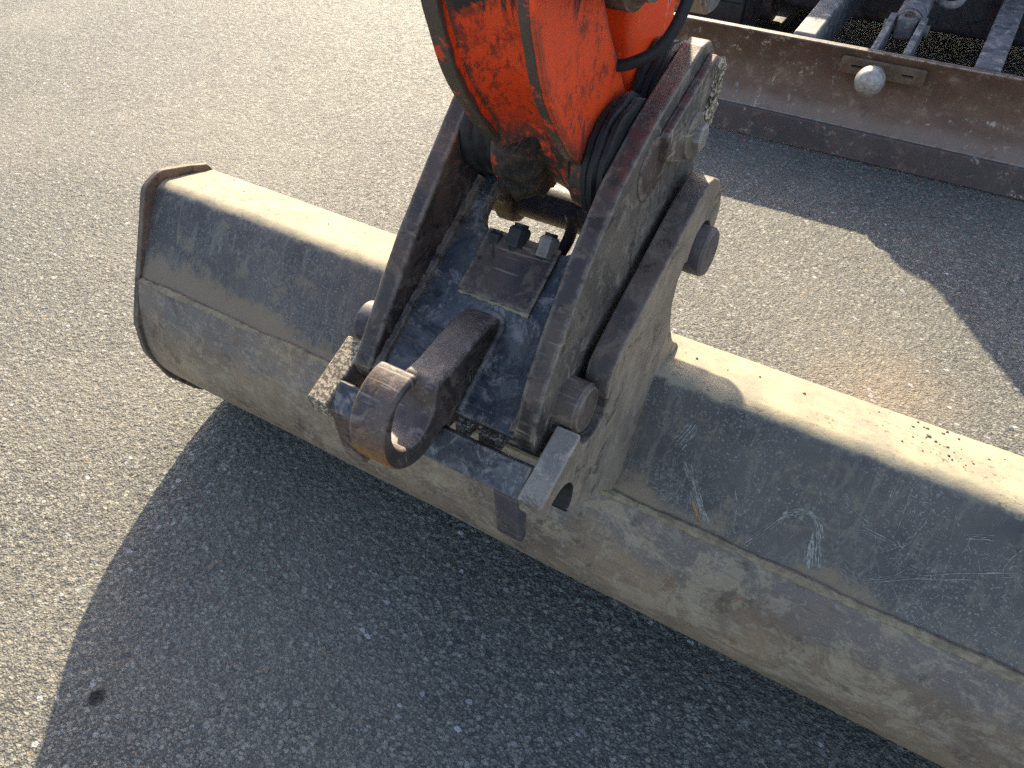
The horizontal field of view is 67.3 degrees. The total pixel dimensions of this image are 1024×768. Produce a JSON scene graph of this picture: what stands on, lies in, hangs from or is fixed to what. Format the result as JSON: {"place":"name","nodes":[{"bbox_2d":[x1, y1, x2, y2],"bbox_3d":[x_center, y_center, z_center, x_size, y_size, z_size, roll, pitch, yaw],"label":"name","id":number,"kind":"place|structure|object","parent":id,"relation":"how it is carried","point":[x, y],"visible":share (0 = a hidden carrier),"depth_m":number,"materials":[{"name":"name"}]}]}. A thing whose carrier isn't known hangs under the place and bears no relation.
{"place":"outdoors","nodes":[
{"label":"outdoors","id":0,"kind":"place"},
{"bbox_2d":[0,0,1023,767],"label":"asphalt","id":1,"kind":"structure","parent":0,"point":[190,576],"depth_m":1.64,"materials":[{"name":"grey asphalt"}]},
{"bbox_2d":[133,163,1023,767],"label":"grading bucket","id":2,"kind":"object","parent":1,"relation":"on","point":[857,561],"visible":0.88,"depth_m":0.98,"materials":[{"name":"paint"}]},
{"bbox_2d":[421,0,1023,254],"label":"excavator","id":3,"kind":"object","parent":1,"relation":"on","point":[548,94],"visible":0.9,"depth_m":2.31,"materials":[{"name":"orange paint"}]},
{"bbox_2d":[350,37,726,468],"bbox_3d":[-0.004,-0.161,0.863,0.351,0.342,0.535,23,48,22],"label":"quick coupler","id":4,"kind":"object","parent":3,"relation":"attached to","point":[468,320],"visible":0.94,"depth_m":0.86,"materials":[{"name":"black metal"}]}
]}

